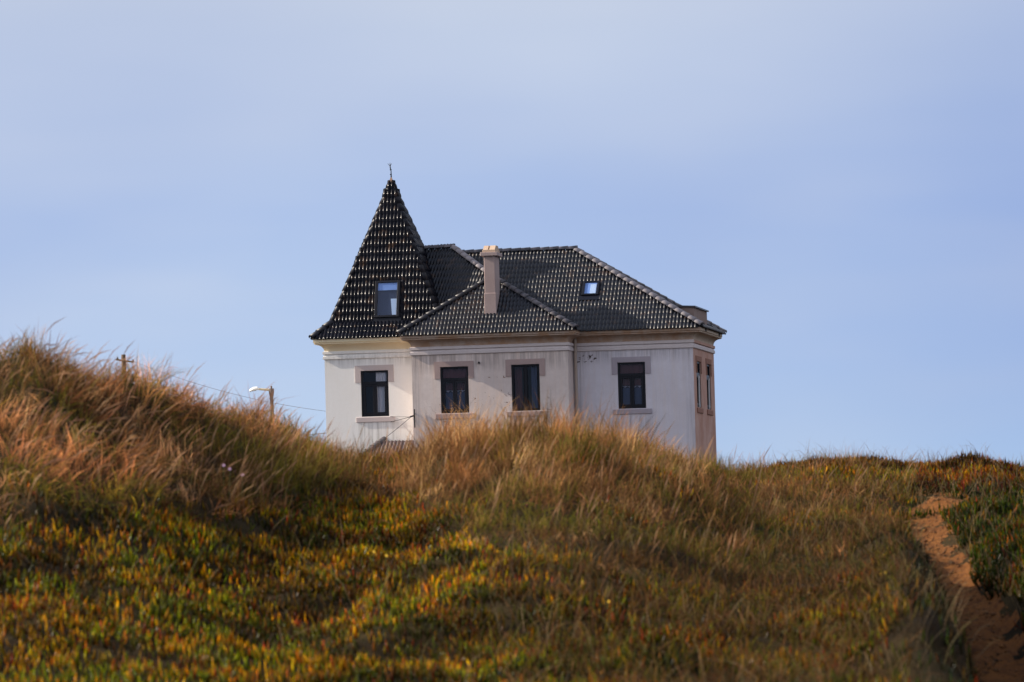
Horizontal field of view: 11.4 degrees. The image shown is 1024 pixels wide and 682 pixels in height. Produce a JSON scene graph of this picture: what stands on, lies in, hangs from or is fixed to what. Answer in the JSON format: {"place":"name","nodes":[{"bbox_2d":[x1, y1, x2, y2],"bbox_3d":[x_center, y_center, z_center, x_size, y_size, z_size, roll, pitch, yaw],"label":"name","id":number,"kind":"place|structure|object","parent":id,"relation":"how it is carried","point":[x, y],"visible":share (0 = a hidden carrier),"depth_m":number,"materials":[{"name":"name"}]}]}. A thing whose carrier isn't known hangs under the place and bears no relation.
{"place":"outdoors","nodes":[
{"label":"outdoors","id":0,"kind":"place"},
{"bbox_2d":[0,356,1023,681],"bbox_3d":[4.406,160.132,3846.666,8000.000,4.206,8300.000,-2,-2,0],"label":"ground","id":1,"kind":"structure","parent":0,"point":[1010,602],"depth_m":46.15,"materials":[{"name":"green plant"}]},
{"bbox_2d":[116,354,133,372],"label":"utility pole","id":2,"kind":"object","parent":1,"relation":"on","point":[124,356],"visible":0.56,"depth_m":200.07,"materials":[{"name":"brown wood"}]},
{"bbox_2d":[136,362,398,416],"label":"cable","id":3,"kind":"object","parent":2,"relation":"attached to","point":[257,399],"visible":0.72,"depth_m":191.32,"materials":[{"name":"grey plastic"}]},
{"bbox_2d":[249,386,273,417],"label":"street lamp","id":4,"kind":"object","parent":1,"relation":"on","point":[271,390],"visible":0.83,"depth_m":190.03,"materials":[{"name":"grey metal"}]},
{"bbox_2d":[0,343,990,681],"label":"herb undergrowth","id":5,"kind":"object","parent":1,"relation":"on","point":[948,623],"visible":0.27,"depth_m":44.79,"materials":[{"name":"green plant"}]},
{"bbox_2d":[0,449,1023,681],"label":"ice plant mat","id":6,"kind":"object","parent":1,"relation":"on","point":[218,601],"visible":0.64,"depth_m":42.70,"materials":[{"name":"green plant"}]},
{"bbox_2d":[0,317,1023,681],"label":"dune grass","id":7,"kind":"structure","parent":1,"relation":"on","point":[438,443],"depth_m":52.32,"materials":[{"name":"brown plant"}]},
{"bbox_2d":[309,163,726,464],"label":"house","id":8,"kind":"structure","parent":1,"relation":"on","point":[412,327],"depth_m":180.86,"materials":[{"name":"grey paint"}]},
{"bbox_2d":[355,365,394,422],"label":"window","id":9,"kind":"structure","parent":8,"relation":"in","point":[385,374],"depth_m":181.65,"materials":[{"name":"black"}]},
{"bbox_2d":[372,280,401,321],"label":"roof window","id":10,"kind":"structure","parent":8,"relation":"in","point":[387,305],"depth_m":182.14,"materials":[{"name":"black"}]},
{"bbox_2d":[434,361,474,418],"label":"window","id":11,"kind":"structure","parent":8,"relation":"in","point":[453,377],"depth_m":180.15,"materials":[{"name":"black"}]},
{"bbox_2d":[505,358,545,416],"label":"window","id":12,"kind":"structure","parent":8,"relation":"in","point":[537,366],"depth_m":179.76,"materials":[{"name":"black glass"}]},
{"bbox_2d":[579,280,600,300],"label":"roof window","id":13,"kind":"structure","parent":8,"relation":"in","point":[590,289],"depth_m":182.01,"materials":[{"name":"black"}]},
{"bbox_2d":[611,356,651,414],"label":"window","id":14,"kind":"structure","parent":8,"relation":"in","point":[632,373],"depth_m":180.51,"materials":[{"name":"black"}]},
{"bbox_2d":[695,355,703,413],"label":"window","id":15,"kind":"structure","parent":8,"relation":"in","point":[699,410],"depth_m":181.52,"materials":[{"name":"black"}]},
{"bbox_2d":[705,358,713,414],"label":"window","id":16,"kind":"structure","parent":8,"relation":"in","point":[710,412],"depth_m":184.52,"materials":[{"name":"black"}]},
{"bbox_2d":[0,0,1023,469],"label":"sky","id":17,"kind":"structure","parent":0,"point":[838,184],"materials":[{"name":"blue"}]},
{"bbox_2d":[791,451,1022,465],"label":"crest grass","id":18,"kind":"structure","parent":0,"point":[873,454],"depth_m":77.55,"materials":[{"name":"green plant"}]},
{"bbox_2d":[875,488,1023,681],"bbox_3d":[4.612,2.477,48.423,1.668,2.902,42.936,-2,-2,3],"label":"path","id":19,"kind":"structure","parent":0,"point":[1010,663],"depth_m":53.43,"materials":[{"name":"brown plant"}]}
]}

